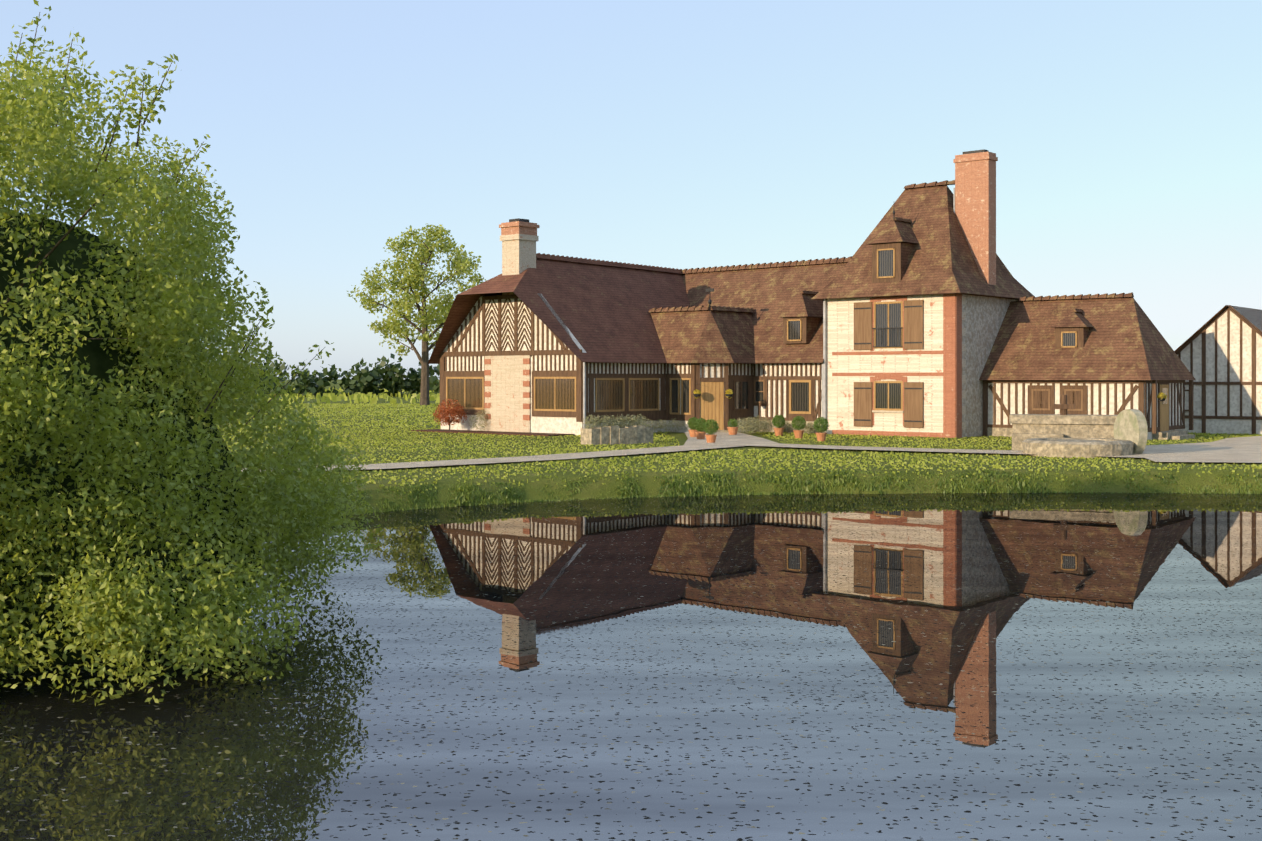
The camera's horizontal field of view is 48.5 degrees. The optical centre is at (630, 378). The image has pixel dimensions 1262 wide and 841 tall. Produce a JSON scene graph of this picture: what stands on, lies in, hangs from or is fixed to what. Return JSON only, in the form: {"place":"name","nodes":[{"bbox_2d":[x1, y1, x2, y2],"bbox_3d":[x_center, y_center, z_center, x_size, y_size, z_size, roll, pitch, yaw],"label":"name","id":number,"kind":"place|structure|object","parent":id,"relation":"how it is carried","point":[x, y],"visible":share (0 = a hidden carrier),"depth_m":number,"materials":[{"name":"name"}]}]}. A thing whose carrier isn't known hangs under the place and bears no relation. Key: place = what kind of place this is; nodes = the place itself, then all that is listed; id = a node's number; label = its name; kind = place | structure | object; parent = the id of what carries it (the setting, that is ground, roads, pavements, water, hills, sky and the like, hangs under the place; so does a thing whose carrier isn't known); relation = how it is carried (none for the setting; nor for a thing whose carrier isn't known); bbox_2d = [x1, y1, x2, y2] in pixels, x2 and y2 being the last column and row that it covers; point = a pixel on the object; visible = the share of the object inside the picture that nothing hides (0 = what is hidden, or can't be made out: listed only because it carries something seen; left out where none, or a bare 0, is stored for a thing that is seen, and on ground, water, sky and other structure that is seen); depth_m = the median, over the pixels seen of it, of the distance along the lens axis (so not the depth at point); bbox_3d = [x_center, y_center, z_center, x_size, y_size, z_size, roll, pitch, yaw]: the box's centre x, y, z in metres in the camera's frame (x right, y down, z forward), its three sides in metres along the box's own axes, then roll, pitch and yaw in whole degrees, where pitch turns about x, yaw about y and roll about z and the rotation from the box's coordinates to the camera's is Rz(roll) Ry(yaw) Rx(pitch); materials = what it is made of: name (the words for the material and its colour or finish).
{"place":"outdoors","nodes":[
{"label":"outdoors","id":0,"kind":"place"},
{"bbox_2d":[0,213,260,673],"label":"tree foliage","id":1,"kind":"object","parent":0,"point":[99,361],"visible":0.08,"depth_m":14.27,"materials":[{"name":"green plant"}]},
{"bbox_2d":[0,0,386,705],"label":"tree","id":2,"kind":"object","parent":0,"point":[30,128],"depth_m":12.85,"materials":[{"name":"green plant"}]},
{"bbox_2d":[448,379,657,409],"bbox_3d":[-3.418,0.638,58.006,9.161,1.410,4.952,0,0,1],"label":"house window curtain","id":3,"kind":"object","parent":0,"point":[643,394],"visible":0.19,"depth_m":56.97,"materials":[{"name":"brown fabric"}]},
{"bbox_2d":[428,253,690,363],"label":"house roof","id":4,"kind":"structure","parent":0,"point":[602,308],"depth_m":59.15,"materials":[{"name":"brown tile"}]},
{"bbox_2d":[0,492,1261,840],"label":"pond water","id":5,"kind":"structure","parent":0,"point":[1068,666],"depth_m":12.37,"materials":[{"name":"blue liquid"}]},
{"bbox_2d":[0,0,1261,378],"label":"sky","id":6,"kind":"structure","parent":0,"point":[1125,136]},
{"bbox_2d":[693,383,700,398],"bbox_3d":[2.688,0.531,57.899,0.345,0.653,0.465,0,0,-33],"label":"hanging basket","id":7,"kind":"object","parent":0,"point":[698,391],"depth_m":57.77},
{"bbox_2d":[484,294,961,437],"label":"brick quoins","id":8,"kind":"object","parent":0,"point":[951,373],"depth_m":53.57,"materials":[{"name":"red brick"}]},
{"bbox_2d":[725,383,732,398],"bbox_3d":[4.082,0.523,57.995,0.337,0.637,0.480,0,0,24],"label":"hanging basket","id":9,"kind":"object","parent":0,"point":[729,392],"depth_m":57.86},
{"bbox_2d":[213,379,1261,523],"bbox_3d":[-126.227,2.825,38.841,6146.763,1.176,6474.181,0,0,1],"label":"ground","id":10,"kind":"structure","parent":0,"point":[1184,475],"depth_m":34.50,"materials":[{"name":"green plant"}]},
{"bbox_2d":[228,353,439,396],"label":"hedge leaves","id":11,"kind":"object","parent":10,"relation":"on","point":[365,380],"visible":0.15,"depth_m":174.43,"materials":[{"name":"green plant"}]},
{"bbox_2d":[347,223,486,404],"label":"tree","id":12,"kind":"object","parent":10,"relation":"on","point":[416,277],"depth_m":116.95,"materials":[{"name":"green plant"}]},
{"bbox_2d":[433,398,466,430],"bbox_3d":[-7.616,1.546,59.027,1.444,1.433,1.217,0,0,1],"label":"red shrub","id":13,"kind":"object","parent":10,"relation":"on","point":[457,410],"depth_m":58.92,"materials":[{"name":"red plant"}]},
{"bbox_2d":[411,429,574,435],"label":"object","id":14,"kind":"object","parent":10,"relation":"on","point":[494,432],"visible":0.79,"depth_m":57.13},
{"bbox_2d":[468,409,488,430],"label":"grey shrub leaves","id":15,"kind":"object","parent":14,"relation":"on","point":[479,413],"visible":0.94,"depth_m":58.67,"materials":[{"name":"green plant"}]},
{"bbox_2d":[581,425,652,444],"bbox_3d":[-0.455,1.948,48.489,2.540,0.630,0.788,0,0,-33],"label":"stone planter","id":16,"kind":"object","parent":10,"relation":"on","point":[634,434],"visible":0.81,"depth_m":48.06,"materials":[{"name":"grey stone"}]},
{"bbox_2d":[583,414,646,428],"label":"planter plants","id":17,"kind":"object","parent":16,"relation":"on","point":[615,420],"visible":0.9,"depth_m":48.39,"materials":[{"name":"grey plant"}]},
{"bbox_2d":[605,418,686,432],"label":"shrubs","id":18,"kind":"object","parent":10,"relation":"on","point":[649,424],"visible":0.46,"depth_m":57.65,"materials":[{"name":"green plant"}]},
{"bbox_2d":[241,432,1261,471],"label":"gravel paths","id":19,"kind":"structure","parent":10,"relation":"on","point":[1240,450],"depth_m":42.56,"materials":[{"name":"grey gravel"}]},
{"bbox_2d":[687,417,697,429],"bbox_3d":[2.379,1.707,53.087,0.499,0.508,0.512,0,0,1],"label":"topiary ball","id":20,"kind":"object","parent":19,"relation":"on","point":[690,422],"visible":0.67,"depth_m":53.00,"materials":[{"name":"green plant"}]},
{"bbox_2d":[688,430,698,436],"bbox_3d":[2.379,2.103,53.093,0.420,0.320,0.420,0,0,1],"label":"topiary pot","id":21,"kind":"object","parent":19,"relation":"on","point":[692,433],"visible":0.67,"depth_m":52.95,"materials":[{"name":"orange ceramic"}]},
{"bbox_2d":[695,432,705,438],"bbox_3d":[2.542,2.103,51.133,0.420,0.320,0.420,0,0,1],"label":"topiary pot","id":22,"kind":"object","parent":19,"relation":"on","point":[700,435],"visible":0.79,"depth_m":50.99,"materials":[{"name":"orange ceramic"}]},
{"bbox_2d":[694,418,706,431],"bbox_3d":[2.544,1.685,51.128,0.518,0.513,0.524,0,0,1],"label":"topiary ball","id":23,"kind":"object","parent":19,"relation":"on","point":[697,425],"visible":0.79,"depth_m":51.04,"materials":[{"name":"green plant"}]},
{"bbox_2d":[705,434,716,442],"bbox_3d":[2.765,2.103,48.450,0.420,0.320,0.420,0,0,1],"label":"topiary pot","id":24,"kind":"object","parent":19,"relation":"on","point":[711,438],"visible":0.83,"depth_m":48.31,"materials":[{"name":"orange ceramic"}]},
{"bbox_2d":[703,419,718,434],"bbox_3d":[2.762,1.670,48.446,0.566,0.564,0.560,0,0,1],"label":"topiary ball","id":25,"kind":"object","parent":19,"relation":"on","point":[709,429],"visible":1,"depth_m":48.37,"materials":[{"name":"green plant"}]},
{"bbox_2d":[727,427,737,434],"bbox_3d":[4.006,2.088,55.180,0.440,0.350,0.440,0,0,1],"label":"flower pot","id":26,"kind":"object","parent":19,"relation":"on","point":[732,430],"depth_m":55.03,"materials":[{"name":"orange ceramic"}]},
{"bbox_2d":[728,419,738,426],"bbox_3d":[4.009,1.762,55.191,0.455,0.394,0.481,0,0,1],"label":"pot plant","id":27,"kind":"object","parent":26,"relation":"in","point":[733,423],"depth_m":55.12,"materials":[{"name":"green plant"}]},
{"bbox_2d":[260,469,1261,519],"bbox_3d":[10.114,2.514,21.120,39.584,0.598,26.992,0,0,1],"label":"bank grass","id":28,"kind":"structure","parent":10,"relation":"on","point":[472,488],"depth_m":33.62,"materials":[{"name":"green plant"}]},
{"bbox_2d":[734,415,814,434],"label":"shrubs","id":29,"kind":"object","parent":10,"relation":"on","point":[764,424],"visible":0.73,"depth_m":57.14,"materials":[{"name":"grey plant"}]},
{"bbox_2d":[773,428,783,435],"bbox_3d":[5.815,2.103,55.152,0.420,0.320,0.420,0,0,1],"label":"topiary pot","id":30,"kind":"object","parent":10,"relation":"on","point":[779,431],"visible":0.94,"depth_m":55.02,"materials":[{"name":"orange ceramic"}]},
{"bbox_2d":[772,415,785,427],"bbox_3d":[5.812,1.686,55.155,0.552,0.533,0.541,0,0,1],"label":"topiary ball","id":31,"kind":"object","parent":10,"relation":"on","point":[776,424],"visible":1,"depth_m":55.06,"materials":[{"name":"green plant"}]},
{"bbox_2d":[793,430,803,438],"bbox_3d":[6.284,2.103,52.530,0.420,0.320,0.420,0,0,1],"label":"topiary pot","id":32,"kind":"object","parent":10,"relation":"on","point":[798,433],"visible":0.88,"depth_m":52.39,"materials":[{"name":"orange ceramic"}]},
{"bbox_2d":[791,416,805,429],"bbox_3d":[6.282,1.673,52.533,0.570,0.570,0.566,0,0,1],"label":"topiary ball","id":33,"kind":"object","parent":10,"relation":"on","point":[801,426],"visible":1,"depth_m":52.43,"materials":[{"name":"green plant"}]},
{"bbox_2d":[815,433,826,440],"bbox_3d":[6.806,2.103,50.142,0.420,0.320,0.420,0,0,1],"label":"topiary pot","id":34,"kind":"object","parent":10,"relation":"on","point":[821,436],"visible":0.92,"depth_m":50.01,"materials":[{"name":"orange ceramic"}]},
{"bbox_2d":[813,417,829,432],"bbox_3d":[6.802,1.654,50.147,0.587,0.579,0.584,0,0,1],"label":"topiary ball","id":35,"kind":"object","parent":10,"relation":"on","point":[823,422],"visible":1,"depth_m":50.04,"materials":[{"name":"green plant"}]},
{"bbox_2d":[826,294,942,433],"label":"wall","id":36,"kind":"structure","parent":10,"relation":"on","point":[840,389],"depth_m":55.44,"materials":[{"name":"stone"}]},
{"bbox_2d":[649,180,1195,379],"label":"old roof tiles","id":37,"kind":"object","parent":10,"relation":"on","point":[752,306],"visible":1,"depth_m":56.00,"materials":[{"name":"brown tile"}]},
{"bbox_2d":[962,294,1017,436],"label":"side wall","id":38,"kind":"structure","parent":10,"relation":"on","point":[982,322],"depth_m":54.59,"materials":[{"name":"grey stone"}]},
{"bbox_2d":[1009,414,1133,457],"bbox_3d":[13.224,1.700,42.083,3.780,1.125,4.455,0,0,19],"label":"cider press stonework","id":39,"kind":"object","parent":10,"relation":"on","point":[1066,436],"visible":0.9,"depth_m":43.03,"materials":[{"name":"stone"}]},
{"bbox_2d":[1053,395,1074,414],"bbox_3d":[13.529,0.823,43.809,0.630,0.630,0.234,0,0,19],"label":"cider press screw","id":40,"kind":"object","parent":39,"relation":"on","point":[1063,406],"visible":1,"depth_m":43.73,"materials":[{"name":"brown wood"}]},
{"bbox_2d":[1114,409,1147,453],"bbox_3d":[14.716,1.608,41.327,0.270,1.404,1.404,0,0,-11],"label":"standing stone","id":41,"kind":"object","parent":10,"relation":"on","point":[1130,425],"visible":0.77,"depth_m":40.96,"materials":[{"name":"stone"}]},
{"bbox_2d":[1177,306,1261,434],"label":"barn walls","id":42,"kind":"structure","parent":10,"relation":"on","point":[1230,426],"depth_m":57.34,"materials":[{"name":"white paint"}]},
{"bbox_2d":[1174,305,1261,351],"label":"barn roof","id":43,"kind":"structure","parent":42,"relation":"on","point":[1206,323],"depth_m":57.75,"materials":[{"name":"brown tile"}]},
{"bbox_2d":[1175,305,1261,433],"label":"timber framing","id":44,"kind":"object","parent":42,"relation":"attached to","point":[1228,383],"visible":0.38,"depth_m":57.23,"materials":[{"name":"brown wood"}]},
{"bbox_2d":[485,152,997,431],"bbox_3d":[4.091,-3.337,56.482,20.969,11.200,3.218,0,0,8],"label":"brickwork","id":45,"kind":"object","parent":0,"point":[975,193],"depth_m":57.20,"materials":[{"name":"brick"}]},
{"bbox_2d":[509,149,988,421],"bbox_3d":[4.635,-3.687,57.435,19.399,10.760,3.195,0,0,14],"label":"house ironwork","id":46,"kind":"object","parent":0,"point":[709,290],"visible":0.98,"depth_m":55.64,"materials":[{"name":"black metal"}]},
{"bbox_2d":[446,248,1076,414],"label":"window frames","id":47,"kind":"structure","parent":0,"point":[790,386],"depth_m":57.00,"materials":[{"name":"brown wood"}]},
{"bbox_2d":[672,250,1166,412],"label":"window panes","id":48,"kind":"structure","parent":47,"relation":"in","point":[800,396],"depth_m":55.40,"materials":[{"name":"clear glass"}]},
{"bbox_2d":[583,188,954,427],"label":"house gutters","id":49,"kind":"object","parent":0,"point":[824,388],"visible":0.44,"depth_m":56.96,"materials":[{"name":"metal"}]},
{"bbox_2d":[441,293,1183,439],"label":"house plaster walls","id":50,"kind":"structure","parent":0,"point":[565,425],"depth_m":57.07,"materials":[{"name":"white paint"}]},
{"bbox_2d":[439,242,1192,435],"bbox_3d":[6.557,-1.537,56.458,30.837,7.600,5.704,0,0,12],"label":"timber framing","id":51,"kind":"object","parent":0,"point":[733,413],"visible":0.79,"depth_m":57.32,"materials":[{"name":"brown wood"}]},
{"bbox_2d":[754,300,1082,427],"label":"shutters","id":52,"kind":"object","parent":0,"point":[913,332],"visible":0.79,"depth_m":54.60,"materials":[{"name":"brown wood"}]},
{"bbox_2d":[700,382,1168,431],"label":"house doors","id":53,"kind":"structure","parent":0,"point":[712,401],"depth_m":58.23,"materials":[{"name":"brown wood"}]},
{"bbox_2d":[702,420,1194,439],"bbox_3d":[11.931,2.063,55.357,19.248,0.600,3.282,0,0,20],"label":"house plinth stone","id":54,"kind":"object","parent":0,"point":[1161,435],"visible":0.35,"depth_m":54.25,"materials":[{"name":"beige stone"}]},
{"bbox_2d":[1157,393,1166,401],"bbox_3d":[19.599,0.508,51.761,0.365,0.690,0.365,0,0,1],"label":"hanging flower basket","id":55,"kind":"object","parent":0,"point":[1161,395],"depth_m":51.69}
]}

